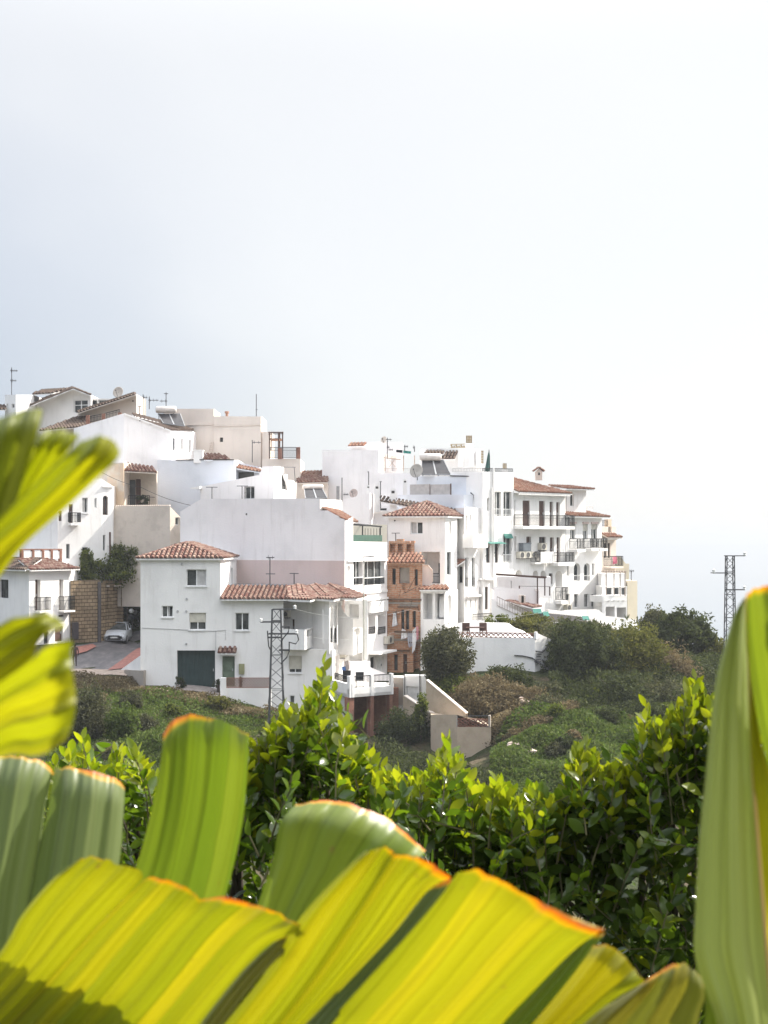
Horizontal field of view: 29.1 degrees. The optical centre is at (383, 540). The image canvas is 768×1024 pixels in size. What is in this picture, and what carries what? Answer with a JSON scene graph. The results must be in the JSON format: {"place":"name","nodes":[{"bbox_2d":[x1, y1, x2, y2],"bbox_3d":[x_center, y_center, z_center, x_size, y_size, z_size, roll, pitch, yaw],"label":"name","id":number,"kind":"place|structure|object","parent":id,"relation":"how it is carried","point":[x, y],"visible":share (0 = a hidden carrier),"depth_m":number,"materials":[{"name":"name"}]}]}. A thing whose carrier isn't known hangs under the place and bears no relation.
{"place":"outdoors","nodes":[
{"label":"outdoors","id":0,"kind":"place"},
{"bbox_2d":[72,669,126,675],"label":"gravel verge","id":1,"kind":"structure","parent":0,"point":[108,672],"depth_m":96.49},
{"bbox_2d":[71,619,139,668],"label":"lane","id":2,"kind":"structure","parent":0,"point":[105,654],"depth_m":104.66,"materials":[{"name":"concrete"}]},
{"bbox_2d":[104,621,131,642],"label":"parked car","id":3,"kind":"object","parent":2,"relation":"on","point":[120,631],"visible":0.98,"depth_m":110.39,"materials":[{"name":"silver metal"}]},
{"bbox_2d":[108,648,139,669],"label":"pavement","id":4,"kind":"structure","parent":0,"point":[129,658],"depth_m":100.86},
{"bbox_2d":[176,684,218,694],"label":"forecourt","id":5,"kind":"structure","parent":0,"point":[198,688],"depth_m":90.97,"materials":[{"name":"grey concrete"}]},
{"bbox_2d":[5,624,712,1023],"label":"hillside","id":6,"kind":"structure","parent":0,"point":[479,758],"depth_m":86.14,"materials":[{"name":"plant"}]},
{"bbox_2d":[0,549,79,644],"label":"corner house","id":7,"kind":"structure","parent":6,"relation":"on","point":[33,582],"depth_m":106.08,"materials":[{"name":"white paint"}]},
{"bbox_2d":[0,408,119,757],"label":"banana plant","id":8,"kind":"object","parent":6,"relation":"on","point":[45,480],"visible":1,"depth_m":0.70,"materials":[{"name":"green plant"}]},
{"bbox_2d":[14,478,114,582],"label":"lane house","id":9,"kind":"structure","parent":6,"relation":"on","point":[84,519],"depth_m":110.73,"materials":[{"name":"white paint"}]},
{"bbox_2d":[39,416,90,454],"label":"tiled shed roof","id":10,"kind":"structure","parent":6,"relation":"on","point":[70,424],"depth_m":125.70,"materials":[{"name":"brown tile"}]},
{"bbox_2d":[30,386,109,442],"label":"top gable house","id":11,"kind":"structure","parent":6,"relation":"on","point":[63,405],"depth_m":132.23,"materials":[{"name":"white paint"}]},
{"bbox_2d":[0,387,69,415],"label":"roof room","id":12,"kind":"object","parent":11,"relation":"on","point":[13,404],"visible":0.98,"depth_m":130.86,"materials":[{"name":"white paint"}]},
{"bbox_2d":[79,548,96,579],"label":"bush","id":13,"kind":"object","parent":6,"relation":"on","point":[86,558],"visible":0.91,"depth_m":109.91,"materials":[{"name":"green plant"}]},
{"bbox_2d":[62,677,115,743],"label":"bush","id":14,"kind":"object","parent":6,"relation":"on","point":[90,711],"visible":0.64,"depth_m":78.37,"materials":[{"name":"green plant"}]},
{"bbox_2d":[70,580,123,642],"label":"stone wall","id":15,"kind":"structure","parent":6,"relation":"on","point":[97,614],"depth_m":108.88,"materials":[{"name":"brown stone"}]},
{"bbox_2d":[92,738,118,760],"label":"shrub","id":16,"kind":"object","parent":6,"relation":"on","point":[104,756],"visible":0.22,"depth_m":74.05,"materials":[{"name":"green plant"}]},
{"bbox_2d":[76,552,136,589],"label":"bush","id":17,"kind":"object","parent":6,"relation":"on","point":[117,572],"visible":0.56,"depth_m":110.60,"materials":[{"name":"green plant"}]},
{"bbox_2d":[76,392,145,422],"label":"dish house","id":18,"kind":"structure","parent":6,"relation":"on","point":[129,403],"depth_m":127.24,"materials":[{"name":"paint"}]},
{"bbox_2d":[107,463,123,504],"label":"stained wall","id":19,"kind":"structure","parent":6,"relation":"on","point":[115,471],"depth_m":112.70,"materials":[{"name":"paint"}]},
{"bbox_2d":[103,700,142,740],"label":"bush","id":20,"kind":"object","parent":6,"relation":"on","point":[116,719],"visible":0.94,"depth_m":77.56,"materials":[{"name":"green plant"}]},
{"bbox_2d":[109,540,138,621],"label":"bush","id":21,"kind":"object","parent":6,"relation":"on","point":[118,553],"visible":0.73,"depth_m":111.42,"materials":[{"name":"green plant"}]},
{"bbox_2d":[117,689,144,708],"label":"shrub","id":22,"kind":"object","parent":6,"relation":"on","point":[134,698],"visible":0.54,"depth_m":85.72,"materials":[{"name":"green plant"}]},
{"bbox_2d":[121,655,140,669],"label":"apron wall","id":23,"kind":"structure","parent":6,"relation":"on","point":[135,664],"depth_m":92.93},
{"bbox_2d":[124,606,139,632],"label":"bush","id":24,"kind":"object","parent":6,"relation":"on","point":[135,621],"visible":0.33,"depth_m":112.85,"materials":[{"name":"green plant"}]},
{"bbox_2d":[74,412,195,470],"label":"pink gable house","id":25,"kind":"structure","parent":6,"relation":"on","point":[145,440],"depth_m":119.51,"materials":[{"name":"grey paint"}]},
{"bbox_2d":[156,406,184,426],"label":"solar water heater","id":26,"kind":"object","parent":25,"relation":"on","point":[168,415],"visible":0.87,"depth_m":122.52,"materials":[{"name":"white metal"}]},
{"bbox_2d":[124,669,145,685],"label":"rubble wall","id":27,"kind":"structure","parent":6,"relation":"on","point":[139,676],"depth_m":91.99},
{"bbox_2d":[98,461,179,606],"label":"balcony cottage","id":28,"kind":"structure","parent":6,"relation":"on","point":[151,525],"depth_m":111.61,"materials":[{"name":"beige paint"}]},
{"bbox_2d":[113,723,169,759],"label":"bush","id":29,"kind":"object","parent":6,"relation":"on","point":[150,739],"visible":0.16,"depth_m":75.23,"materials":[{"name":"green plant"}]},
{"bbox_2d":[16,727,267,1023],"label":"hedge shrub","id":30,"kind":"object","parent":6,"relation":"on","point":[138,779],"visible":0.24,"depth_m":4.48,"materials":[{"name":"green plant"}]},
{"bbox_2d":[137,713,159,730],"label":"shrub","id":31,"kind":"object","parent":6,"relation":"on","point":[147,721],"visible":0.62,"depth_m":80.70,"materials":[{"name":"green plant"}]},
{"bbox_2d":[44,685,278,843],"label":"ground cover","id":32,"kind":"object","parent":6,"relation":"on","point":[230,719],"visible":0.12,"depth_m":84.78,"materials":[{"name":"plant"}]},
{"bbox_2d":[162,703,184,716],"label":"shrub","id":33,"kind":"object","parent":6,"relation":"on","point":[170,708],"visible":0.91,"depth_m":84.40,"materials":[{"name":"green plant"}]},
{"bbox_2d":[73,670,287,722],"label":"dry grass","id":34,"kind":"structure","parent":6,"relation":"on","point":[130,683],"depth_m":89.47,"materials":[{"name":"plant"}]},
{"bbox_2d":[157,450,261,515],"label":"blue shade house","id":35,"kind":"structure","parent":6,"relation":"on","point":[178,479],"depth_m":116.00,"materials":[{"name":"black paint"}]},
{"bbox_2d":[205,695,230,711],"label":"shrub","id":36,"kind":"object","parent":6,"relation":"on","point":[217,702],"visible":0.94,"depth_m":86.31,"materials":[{"name":"green plant"}]},
{"bbox_2d":[176,409,303,482],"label":"cream block","id":37,"kind":"structure","parent":6,"relation":"on","point":[231,437],"depth_m":125.44,"materials":[{"name":"beige paint"}]},
{"bbox_2d":[190,466,295,498],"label":"grille window house","id":38,"kind":"structure","parent":6,"relation":"on","point":[271,482],"depth_m":110.92,"materials":[{"name":"white paint"}]},
{"bbox_2d":[220,677,268,708],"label":"garden wall","id":39,"kind":"structure","parent":6,"relation":"on","point":[257,695],"depth_m":89.60,"materials":[{"name":"paint"}]},
{"bbox_2d":[135,541,367,724],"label":"white house","id":40,"kind":"structure","parent":6,"relation":"on","point":[202,612],"depth_m":92.00,"materials":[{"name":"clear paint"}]},
{"bbox_2d":[185,569,206,586],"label":"window","id":41,"kind":"structure","parent":40,"relation":"in","point":[195,577],"depth_m":92.15,"materials":[{"name":"white glass"}]},
{"bbox_2d":[178,650,214,686],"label":"garage door","id":42,"kind":"structure","parent":40,"relation":"in","point":[197,667],"depth_m":92.33,"materials":[{"name":"green paint"}]},
{"bbox_2d":[188,613,206,630],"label":"window","id":43,"kind":"structure","parent":40,"relation":"in","point":[197,621],"depth_m":92.10,"materials":[{"name":"white glass"}]},
{"bbox_2d":[222,656,234,685],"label":"door","id":44,"kind":"structure","parent":40,"relation":"in","point":[228,662],"depth_m":92.15,"materials":[{"name":"green paint"}]},
{"bbox_2d":[234,613,249,631],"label":"window","id":45,"kind":"structure","parent":40,"relation":"in","point":[241,619],"depth_m":92.17,"materials":[{"name":"white glass"}]},
{"bbox_2d":[288,656,302,673],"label":"window","id":46,"kind":"structure","parent":40,"relation":"in","point":[295,662],"depth_m":92.10,"materials":[{"name":"white glass"}]},
{"bbox_2d":[259,605,298,724],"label":"power pylon","id":47,"kind":"object","parent":6,"relation":"on","point":[272,621],"visible":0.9,"depth_m":83.67,"materials":[{"name":"metal"}]},
{"bbox_2d":[180,498,396,681],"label":"gabled house","id":48,"kind":"structure","parent":6,"relation":"on","point":[320,541],"depth_m":100.65,"materials":[{"name":"white paint"}]},
{"bbox_2d":[0,714,704,1023],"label":"banana plant","id":49,"kind":"object","parent":6,"relation":"on","point":[475,946],"visible":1,"depth_m":1.16,"materials":[{"name":"green plant"}]},
{"bbox_2d":[332,673,398,736],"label":"terrace","id":50,"kind":"structure","parent":6,"relation":"on","point":[376,699],"depth_m":90.97,"materials":[{"name":"white paint"}]},
{"bbox_2d":[349,661,388,680],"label":"stair wall","id":51,"kind":"structure","parent":50,"relation":"on","point":[360,666],"depth_m":93.62,"materials":[{"name":"paint"}]},
{"bbox_2d":[361,556,373,659],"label":"street lamp","id":52,"kind":"object","parent":6,"relation":"on","point":[364,605],"visible":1,"depth_m":94.77,"materials":[{"name":"metal"}]},
{"bbox_2d":[228,650,524,1011],"bbox_3d":[-0.026,1.353,4.780,1.252,2.038,1.477,0,0,0],"label":"hedge shrub","id":53,"kind":"object","parent":6,"relation":"on","point":[305,753],"visible":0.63,"depth_m":4.42,"materials":[{"name":"green plant"}]},
{"bbox_2d":[322,442,448,510],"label":"terrace block","id":54,"kind":"structure","parent":6,"relation":"on","point":[346,471],"depth_m":119.40,"materials":[{"name":"paint"}]},
{"bbox_2d":[296,470,328,498],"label":"red roof house","id":55,"kind":"structure","parent":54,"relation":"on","point":[311,477],"depth_m":119.39,"materials":[{"name":"paint"}]},
{"bbox_2d":[341,479,455,557],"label":"chimney house","id":56,"kind":"structure","parent":6,"relation":"on","point":[364,509],"depth_m":113.26,"materials":[{"name":"paint"}]},
{"bbox_2d":[302,485,326,498],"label":"solar water heater","id":57,"kind":"object","parent":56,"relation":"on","point":[313,491],"visible":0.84,"depth_m":113.77,"materials":[{"name":"white metal"}]},
{"bbox_2d":[373,706,430,747],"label":"bush","id":58,"kind":"object","parent":6,"relation":"on","point":[406,727],"visible":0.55,"depth_m":87.09,"materials":[{"name":"green plant"}]},
{"bbox_2d":[387,539,424,672],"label":"brick house","id":59,"kind":"structure","parent":6,"relation":"on","point":[405,561],"depth_m":105.34,"materials":[{"name":"brown brick"}]},
{"bbox_2d":[394,672,425,709],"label":"yard gate wall","id":60,"kind":"structure","parent":6,"relation":"on","point":[411,685],"depth_m":95.80,"materials":[{"name":"paint"}]},
{"bbox_2d":[330,735,493,873],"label":"undergrowth","id":61,"kind":"object","parent":6,"relation":"on","point":[405,761],"visible":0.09,"depth_m":79.87,"materials":[{"name":"green plant"}]},
{"bbox_2d":[412,691,428,742],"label":"bush","id":62,"kind":"object","parent":6,"relation":"on","point":[421,705],"visible":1,"depth_m":86.77,"materials":[{"name":"green plant"}]},
{"bbox_2d":[382,500,463,670],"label":"hip roof house","id":63,"kind":"structure","parent":6,"relation":"on","point":[429,528],"depth_m":108.81,"materials":[{"name":"paint"}]},
{"bbox_2d":[411,522,422,533],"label":"window","id":64,"kind":"structure","parent":63,"relation":"in","point":[416,527],"depth_m":109.32,"materials":[{"name":"white glass"}]},
{"bbox_2d":[398,475,474,508],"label":"stepped house","id":65,"kind":"structure","parent":6,"relation":"on","point":[448,491],"depth_m":114.59,"materials":[{"name":"paint"}]},
{"bbox_2d":[410,464,422,479],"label":"satellite dish","id":66,"kind":"object","parent":65,"relation":"on","point":[416,470],"visible":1,"depth_m":114.68,"materials":[{"name":"metal"}]},
{"bbox_2d":[419,453,449,475],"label":"solar water heater","id":67,"kind":"object","parent":65,"relation":"on","point":[430,461],"visible":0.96,"depth_m":116.57,"materials":[{"name":"white metal"}]},
{"bbox_2d":[403,679,490,757],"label":"retaining wall","id":68,"kind":"structure","parent":6,"relation":"on","point":[446,712],"depth_m":85.55,"materials":[{"name":"beige concrete"}]},
{"bbox_2d":[419,623,476,683],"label":"olive tree","id":69,"kind":"object","parent":6,"relation":"on","point":[446,652],"visible":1,"depth_m":90.68,"materials":[{"name":"green plant"}]},
{"bbox_2d":[428,670,470,695],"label":"bush","id":70,"kind":"object","parent":6,"relation":"on","point":[444,685],"visible":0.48,"depth_m":90.40,"materials":[{"name":"green plant"}]},
{"bbox_2d":[420,435,482,471],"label":"building","id":71,"kind":"structure","parent":6,"relation":"on","point":[468,456],"depth_m":120.80,"materials":[{"name":"white paint"}]},
{"bbox_2d":[455,508,487,622],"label":"balcony house","id":72,"kind":"structure","parent":6,"relation":"on","point":[471,540],"depth_m":111.86,"materials":[{"name":"paint"}]},
{"bbox_2d":[449,451,513,619],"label":"tall house","id":73,"kind":"structure","parent":6,"relation":"on","point":[491,491],"depth_m":113.96,"materials":[{"name":"paint"}]},
{"bbox_2d":[453,670,521,717],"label":"bush","id":74,"kind":"object","parent":6,"relation":"on","point":[495,687],"visible":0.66,"depth_m":88.02,"materials":[{"name":"grey plant"}]},
{"bbox_2d":[482,613,510,622],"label":"bush","id":75,"kind":"object","parent":6,"relation":"on","point":[489,619],"visible":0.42,"depth_m":103.92,"materials":[{"name":"green plant"}]},
{"bbox_2d":[458,622,552,673],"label":"stepped terrace wall","id":76,"kind":"structure","parent":6,"relation":"on","point":[502,644],"depth_m":95.86,"materials":[{"name":"paint"}]},
{"bbox_2d":[482,663,538,688],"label":"bush","id":77,"kind":"object","parent":6,"relation":"on","point":[515,674],"visible":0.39,"depth_m":91.81,"materials":[{"name":"green plant"}]},
{"bbox_2d":[448,671,580,747],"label":"dry grass","id":78,"kind":"structure","parent":6,"relation":"on","point":[497,719],"depth_m":85.42,"materials":[{"name":"plant"}]},
{"bbox_2d":[490,573,550,630],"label":"pergola house","id":79,"kind":"structure","parent":6,"relation":"on","point":[511,595],"depth_m":108.25,"materials":[{"name":"paint"}]},
{"bbox_2d":[488,680,552,713],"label":"bush","id":80,"kind":"object","parent":6,"relation":"on","point":[516,687],"visible":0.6,"depth_m":87.82,"materials":[{"name":"brown plant"}]},
{"bbox_2d":[506,611,553,635],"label":"bush","id":81,"kind":"object","parent":6,"relation":"on","point":[525,621],"visible":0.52,"depth_m":102.24,"materials":[{"name":"green plant"}]},
{"bbox_2d":[513,466,574,610],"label":"iron balcony house","id":82,"kind":"structure","parent":6,"relation":"on","point":[540,516],"depth_m":118.30,"materials":[{"name":"paint"}]},
{"bbox_2d":[522,689,567,711],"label":"bush","id":83,"kind":"object","parent":6,"relation":"on","point":[543,698],"visible":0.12,"depth_m":86.62,"materials":[{"name":"green plant"}]},
{"bbox_2d":[532,680,561,694],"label":"shrub","id":84,"kind":"object","parent":6,"relation":"on","point":[550,686],"visible":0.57,"depth_m":89.95,"materials":[{"name":"green plant"}]},
{"bbox_2d":[544,741,565,758],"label":"shrub","id":85,"kind":"object","parent":6,"relation":"on","point":[555,748],"visible":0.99,"depth_m":77.54,"materials":[{"name":"green plant"}]},
{"bbox_2d":[542,702,568,718],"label":"shrub","id":86,"kind":"object","parent":6,"relation":"on","point":[554,709],"visible":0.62,"depth_m":83.68,"materials":[{"name":"green plant"}]},
{"bbox_2d":[532,609,589,626],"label":"garden shelter","id":87,"kind":"object","parent":6,"relation":"on","point":[547,614],"visible":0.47,"depth_m":106.59,"materials":[{"name":"teal fabric"}]},
{"bbox_2d":[488,700,638,795],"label":"ground cover","id":88,"kind":"object","parent":6,"relation":"on","point":[539,765],"visible":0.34,"depth_m":78.94,"materials":[{"name":"plant"}]},
{"bbox_2d":[554,731,579,754],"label":"shrub","id":89,"kind":"object","parent":6,"relation":"on","point":[566,741],"visible":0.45,"depth_m":77.86,"materials":[{"name":"green plant"}]},
{"bbox_2d":[530,615,613,657],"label":"bush","id":90,"kind":"object","parent":6,"relation":"on","point":[545,631],"visible":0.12,"depth_m":97.73,"materials":[{"name":"green plant"}]},
{"bbox_2d":[548,484,610,609],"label":"arched window house","id":91,"kind":"structure","parent":6,"relation":"on","point":[585,541],"depth_m":121.91,"materials":[{"name":"paint"}]},
{"bbox_2d":[538,616,630,679],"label":"bush","id":92,"kind":"object","parent":6,"relation":"on","point":[573,638],"visible":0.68,"depth_m":93.65,"materials":[{"name":"green plant"}]},
{"bbox_2d":[547,609,637,629],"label":"base wall","id":93,"kind":"structure","parent":6,"relation":"on","point":[597,615],"depth_m":115.17,"materials":[{"name":"paint"}]},
{"bbox_2d":[445,668,767,1023],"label":"hedge shrub","id":94,"kind":"object","parent":6,"relation":"on","point":[587,833],"visible":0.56,"depth_m":4.39,"materials":[{"name":"green plant"}]},
{"bbox_2d":[594,705,620,724],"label":"shrub","id":95,"kind":"object","parent":6,"relation":"on","point":[609,715],"visible":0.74,"depth_m":83.07,"materials":[{"name":"green plant"}]},
{"bbox_2d":[590,570,626,617],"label":"sea house","id":96,"kind":"structure","parent":6,"relation":"on","point":[609,598],"depth_m":119.03,"materials":[{"name":"paint"}]},
{"bbox_2d":[602,519,623,572],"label":"end house","id":97,"kind":"structure","parent":6,"relation":"on","point":[609,533],"depth_m":124.92,"materials":[{"name":"paint"}]},
{"bbox_2d":[565,661,663,709],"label":"bush","id":98,"kind":"object","parent":6,"relation":"on","point":[625,685],"visible":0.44,"depth_m":88.66,"materials":[{"name":"green plant"}]},
{"bbox_2d":[616,557,636,619],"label":"sand block","id":99,"kind":"structure","parent":6,"relation":"on","point":[631,598],"depth_m":122.29,"materials":[{"name":"paint"}]},
{"bbox_2d":[586,616,677,679],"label":"bush","id":100,"kind":"object","parent":6,"relation":"on","point":[648,650],"visible":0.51,"depth_m":94.75,"materials":[{"name":"green plant"}]},
{"bbox_2d":[547,623,721,719],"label":"undergrowth","id":101,"kind":"object","parent":6,"relation":"on","point":[708,664],"visible":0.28,"depth_m":91.58,"materials":[{"name":"green plant"}]},
{"bbox_2d":[635,603,666,638],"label":"olive tree","id":102,"kind":"object","parent":6,"relation":"on","point":[652,614],"visible":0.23,"depth_m":105.49,"materials":[{"name":"green plant"}]},
{"bbox_2d":[630,675,683,702],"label":"bush","id":103,"kind":"object","parent":6,"relation":"on","point":[665,686],"visible":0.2,"depth_m":89.31,"materials":[{"name":"green plant"}]},
{"bbox_2d":[655,639,704,679],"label":"bush","id":104,"kind":"object","parent":6,"relation":"on","point":[685,663],"visible":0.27,"depth_m":95.12,"materials":[{"name":"plant"}]},
{"bbox_2d":[651,604,719,656],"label":"olive tree","id":105,"kind":"object","parent":6,"relation":"on","point":[696,632],"visible":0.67,"depth_m":102.85,"materials":[{"name":"green plant"}]},
{"bbox_2d":[701,635,725,658],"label":"bush","id":106,"kind":"object","parent":6,"relation":"on","point":[718,649],"visible":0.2,"depth_m":102.52,"materials":[{"name":"green plant"}]},
{"bbox_2d":[711,552,745,649],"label":"power pylon","id":107,"kind":"object","parent":6,"relation":"on","point":[727,573],"visible":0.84,"depth_m":81.78,"materials":[{"name":"metal"}]},
{"bbox_2d":[694,585,767,1023],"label":"banana plant","id":108,"kind":"object","parent":6,"relation":"on","point":[731,936],"visible":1,"depth_m":1.00,"materials":[{"name":"green plant"}]},
{"bbox_2d":[0,0,767,543],"label":"sky","id":109,"kind":"structure","parent":0,"point":[536,231],"materials":[{"name":"white"}]},
{"bbox_2d":[616,544,767,649],"bbox_3d":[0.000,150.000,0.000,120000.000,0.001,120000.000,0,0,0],"label":"sea","id":110,"kind":"structure","parent":0,"point":[667,577],"depth_m":6370.26,"materials":[{"name":"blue liquid"}]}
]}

